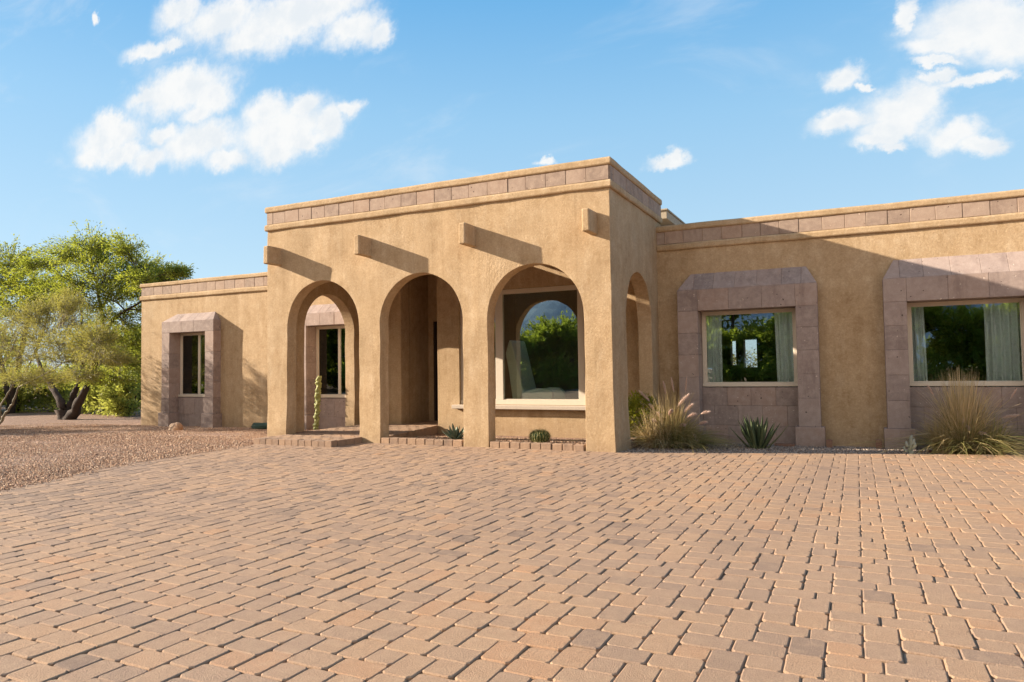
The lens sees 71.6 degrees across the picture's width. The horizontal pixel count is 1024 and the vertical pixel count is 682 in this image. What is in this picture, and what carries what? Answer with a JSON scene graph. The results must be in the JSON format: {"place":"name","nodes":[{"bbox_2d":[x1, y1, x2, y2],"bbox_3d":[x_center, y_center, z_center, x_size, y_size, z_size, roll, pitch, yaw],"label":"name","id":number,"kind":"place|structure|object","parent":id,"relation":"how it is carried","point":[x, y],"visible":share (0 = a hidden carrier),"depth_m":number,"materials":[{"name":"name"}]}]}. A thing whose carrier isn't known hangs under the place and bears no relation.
{"place":"outdoors","nodes":[
{"label":"outdoors","id":0,"kind":"place"},
{"bbox_2d":[0,423,313,493],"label":"gravel","id":1,"kind":"structure","parent":0,"point":[102,458],"depth_m":12.95,"materials":[{"name":"brown gravel"}]},
{"bbox_2d":[168,422,182,430],"bbox_3d":[-8.168,2.086,17.277,0.413,0.226,0.302,-2,-3,26],"label":"boulder","id":2,"kind":"object","parent":1,"relation":"on","point":[176,426],"visible":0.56,"depth_m":17.18,"materials":[{"name":"beige stone"}]},
{"bbox_2d":[251,423,266,428],"bbox_3d":[-6.129,2.085,17.463,0.688,0.148,0.329,-2,-3,26],"label":"box","id":3,"kind":"object","parent":1,"relation":"on","point":[259,426],"visible":0.62,"depth_m":17.32,"materials":[{"name":"green"}]},
{"bbox_2d":[0,389,1021,486],"bbox_3d":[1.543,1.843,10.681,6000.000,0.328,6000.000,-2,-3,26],"label":"ground","id":4,"kind":"structure","parent":0,"point":[38,418],"depth_m":19.53,"materials":[{"name":"brown gravel"}]},
{"bbox_2d":[0,386,3,410],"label":"shrub","id":5,"kind":"object","parent":4,"relation":"on","point":[1,391],"visible":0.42,"depth_m":30.59,"materials":[{"name":"green plant"}]},
{"bbox_2d":[0,321,34,370],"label":"distant tree","id":6,"kind":"object","parent":4,"relation":"on","point":[9,361],"visible":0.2,"depth_m":41.80,"materials":[{"name":"green plant"}]},
{"bbox_2d":[0,361,50,412],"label":"shrub","id":7,"kind":"object","parent":4,"relation":"on","point":[23,395],"visible":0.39,"depth_m":31.20,"materials":[{"name":"green plant"}]},
{"bbox_2d":[0,234,86,413],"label":"mesquite tree","id":8,"kind":"object","parent":4,"relation":"on","point":[10,283],"visible":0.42,"depth_m":29.17,"materials":[{"name":"green plant"}]},
{"bbox_2d":[25,359,74,412],"bbox_3d":[-21.245,2.137,32.483,2.621,3.020,5.155,1,-3,-36],"label":"shrub","id":9,"kind":"object","parent":4,"relation":"on","point":[48,404],"visible":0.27,"depth_m":31.39,"materials":[{"name":"green plant"}]},
{"bbox_2d":[0,282,142,423],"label":"desert shrub tree","id":10,"kind":"object","parent":4,"relation":"on","point":[99,352],"visible":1,"depth_m":17.89,"materials":[{"name":"green plant"}]},
{"bbox_2d":[51,345,104,414],"bbox_3d":[-17.865,1.798,30.169,5.599,3.418,2.393,-3,-3,41],"label":"shrub","id":11,"kind":"object","parent":4,"relation":"on","point":[88,405],"visible":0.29,"depth_m":28.90,"materials":[{"name":"green plant"}]},
{"bbox_2d":[0,219,197,419],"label":"mesquite tree","id":12,"kind":"object","parent":4,"relation":"on","point":[135,276],"visible":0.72,"depth_m":23.17,"materials":[{"name":"green plant"}]},
{"bbox_2d":[64,320,140,380],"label":"distant tree","id":13,"kind":"object","parent":4,"relation":"on","point":[111,348],"visible":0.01,"depth_m":40.16,"materials":[{"name":"green plant"}]},
{"bbox_2d":[92,366,140,416],"bbox_3d":[-15.025,2.070,27.317,2.406,2.729,3.647,0,-2,-12],"label":"shrub","id":14,"kind":"object","parent":4,"relation":"on","point":[125,400],"visible":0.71,"depth_m":26.67,"materials":[{"name":"green plant"}]},
{"bbox_2d":[313,376,321,429],"bbox_3d":[-4.388,1.427,16.000,0.240,1.284,0.172,-2,-3,26],"label":"totem cactus","id":15,"kind":"object","parent":4,"relation":"on","point":[317,396],"visible":0.91,"depth_m":15.96,"materials":[{"name":"green plant"}]},
{"bbox_2d":[296,420,437,437],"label":"porch floor","id":16,"kind":"structure","parent":4,"relation":"on","point":[425,428],"depth_m":14.39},
{"bbox_2d":[381,437,463,446],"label":"brick curb","id":17,"kind":"structure","parent":4,"relation":"on","point":[425,441],"depth_m":12.16,"materials":[{"name":"brown brick"}]},
{"bbox_2d":[490,441,585,450],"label":"brick curb","id":18,"kind":"structure","parent":4,"relation":"on","point":[544,446],"depth_m":11.22,"materials":[{"name":"brown brick"}]},
{"bbox_2d":[140,156,1023,452],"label":"adobe house","id":19,"kind":"structure","parent":4,"relation":"on","point":[602,288],"depth_m":12.66,"materials":[{"name":"paint"}]},
{"bbox_2d":[158,312,221,427],"bbox_3d":[-8.538,0.804,19.046,2.070,3.180,0.534,-2,-3,26],"label":"window","id":20,"kind":"structure","parent":19,"relation":"in","point":[191,359],"depth_m":19.15,"materials":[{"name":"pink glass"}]},
{"bbox_2d":[304,304,345,429],"bbox_3d":[-4.260,0.660,16.976,2.040,3.180,0.534,-2,-3,26],"label":"window","id":21,"kind":"structure","parent":19,"relation":"in","point":[322,344],"depth_m":17.15,"materials":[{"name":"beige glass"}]},
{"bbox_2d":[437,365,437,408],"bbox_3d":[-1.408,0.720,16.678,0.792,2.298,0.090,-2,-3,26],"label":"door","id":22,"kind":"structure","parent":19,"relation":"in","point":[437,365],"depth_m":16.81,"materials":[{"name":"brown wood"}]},
{"bbox_2d":[452,285,585,409],"bbox_3d":[0.149,0.153,14.574,3.084,2.479,0.294,-2,-3,26],"label":"window","id":23,"kind":"structure","parent":19,"relation":"in","point":[501,403],"depth_m":14.52,"materials":[{"name":"beige glass"}]},
{"bbox_2d":[506,340,564,398],"bbox_3d":[0.505,0.899,15.320,1.074,1.837,0.756,-2,-3,26],"label":"armchair","id":24,"kind":"object","parent":19,"relation":"on","point":[523,386],"visible":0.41,"depth_m":15.18,"materials":[{"name":"fabric"}]},
{"bbox_2d":[701,311,722,381],"bbox_3d":[3.645,0.365,13.130,0.500,2.280,0.141,-2,-3,26],"label":"curtain","id":25,"kind":"object","parent":19,"relation":"hanging from","point":[714,346],"visible":0.37,"depth_m":13.09,"materials":[{"name":"fabric"}]},
{"bbox_2d":[677,266,825,446],"bbox_3d":[4.166,0.290,12.568,2.450,3.185,0.534,-2,-3,26],"label":"window surround","id":26,"kind":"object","parent":19,"relation":"in","point":[790,289],"depth_m":12.50,"materials":[{"name":"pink stone"}]},
{"bbox_2d":[774,308,797,386],"bbox_3d":[4.957,0.321,12.495,0.632,2.280,0.141,-2,-3,26],"label":"curtain","id":27,"kind":"object","parent":19,"relation":"hanging from","point":[784,344],"visible":0.32,"depth_m":12.57,"materials":[{"name":"fabric"}]},
{"bbox_2d":[910,302,927,386],"bbox_3d":[6.582,0.266,11.709,0.476,2.280,0.140,-2,-3,26],"label":"curtain","id":28,"kind":"object","parent":19,"relation":"hanging from","point":[919,350],"visible":0.29,"depth_m":11.66,"materials":[{"name":"fabric"}]},
{"bbox_2d":[882,251,1023,451],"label":"window surround","id":29,"kind":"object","parent":19,"relation":"in","point":[990,277],"depth_m":11.27,"materials":[{"name":"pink stone"}]},
{"bbox_2d":[983,297,1023,386],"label":"curtain","id":30,"kind":"object","parent":19,"relation":"hanging from","point":[1003,342],"visible":0.49,"depth_m":11.16,"materials":[{"name":"fabric"}]},
{"bbox_2d":[631,437,641,447],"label":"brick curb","id":31,"kind":"structure","parent":4,"relation":"on","point":[632,444],"depth_m":11.59,"materials":[{"name":"brick"}]},
{"bbox_2d":[733,348,756,366],"bbox_3d":[7.694,1.172,23.794,3.100,2.393,2.346,-2,-3,26],"label":"shrub","id":32,"kind":"object","parent":4,"relation":"on","point":[747,357],"visible":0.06,"depth_m":23.62,"materials":[{"name":"green plant"}]},
{"bbox_2d":[775,443,794,446],"bbox_3d":[4.564,1.744,11.888,0.312,0.056,0.120,-2,-3,26],"label":"loose brick","id":33,"kind":"object","parent":4,"relation":"on","point":[784,444],"visible":0.67,"depth_m":11.85,"materials":[{"name":"ceramic"}]},
{"bbox_2d":[826,439,832,447],"bbox_3d":[5.168,1.678,11.570,0.096,0.148,0.086,-2,-3,26],"label":"terracotta block","id":34,"kind":"object","parent":4,"relation":"on","point":[828,444],"depth_m":11.54,"materials":[{"name":"brown ceramic"}]},
{"bbox_2d":[875,439,881,448],"bbox_3d":[5.879,1.654,11.387,0.096,0.160,0.086,-2,-3,26],"label":"terracotta block","id":35,"kind":"object","parent":4,"relation":"on","point":[878,442],"depth_m":11.35,"materials":[{"name":"brown ceramic"}]},
{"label":"planter soil","id":36,"kind":"structure","parent":4,"relation":"on","visible":0},
{"bbox_2d":[405,435,585,443],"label":"planter gravel","id":37,"kind":"structure","parent":36,"relation":"on","point":[516,439],"depth_m":13.22,"materials":[{"name":"gravel"}]},
{"bbox_2d":[443,423,463,439],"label":"agave","id":38,"kind":"object","parent":37,"relation":"on","point":[454,434],"visible":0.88,"depth_m":12.69,"materials":[{"name":"green plant"}]},
{"bbox_2d":[528,427,552,442],"bbox_3d":[0.467,1.640,12.257,0.476,0.303,0.450,-2,-3,26],"label":"barrel cactus","id":39,"kind":"object","parent":36,"relation":"on","point":[540,435],"visible":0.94,"depth_m":12.13,"materials":[{"name":"green plant"}]},
{"bbox_2d":[628,390,663,437],"bbox_3d":[2.219,1.319,12.199,0.902,0.996,0.898,-2,-3,26],"label":"bush","id":40,"kind":"object","parent":36,"relation":"on","point":[634,401],"visible":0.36,"depth_m":12.04,"materials":[{"name":"green plant"}]},
{"bbox_2d":[0,442,1023,681],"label":"driveway","id":41,"kind":"structure","parent":0,"point":[282,533],"depth_m":4.52,"materials":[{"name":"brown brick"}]},
{"bbox_2d":[254,434,361,446],"bbox_3d":[-3.624,1.809,12.810,1.787,0.166,1.060,-2,-3,26],"label":"brick step","id":42,"kind":"object","parent":41,"relation":"on","point":[312,440],"visible":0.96,"depth_m":12.47,"materials":[{"name":"brown brick"}]},
{"bbox_2d":[0,0,1023,374],"label":"sky","id":43,"kind":"structure","parent":0,"point":[175,123],"materials":[{"name":"blue"}]},
{"bbox_2d":[617,442,1023,454],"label":"bed gravel","id":44,"kind":"structure","parent":0,"point":[814,449],"depth_m":11.05,"materials":[{"name":"gravel"}]},
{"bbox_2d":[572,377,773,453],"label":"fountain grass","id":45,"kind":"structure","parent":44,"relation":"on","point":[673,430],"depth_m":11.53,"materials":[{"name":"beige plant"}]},
{"bbox_2d":[731,415,786,448],"bbox_3d":[4.017,1.469,11.523,0.890,0.590,0.782,-2,-3,26],"label":"agave","id":46,"kind":"object","parent":44,"relation":"on","point":[756,431],"visible":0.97,"depth_m":11.41,"materials":[{"name":"green plant"}]},
{"bbox_2d":[903,435,916,453],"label":"cholla cactus","id":47,"kind":"object","parent":44,"relation":"on","point":[912,442],"visible":0.9,"depth_m":10.15,"materials":[{"name":"green plant"}]},
{"bbox_2d":[823,367,1023,462],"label":"fountain grass","id":48,"kind":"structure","parent":44,"relation":"on","point":[964,430],"depth_m":10.27,"materials":[{"name":"beige plant"}]}
]}

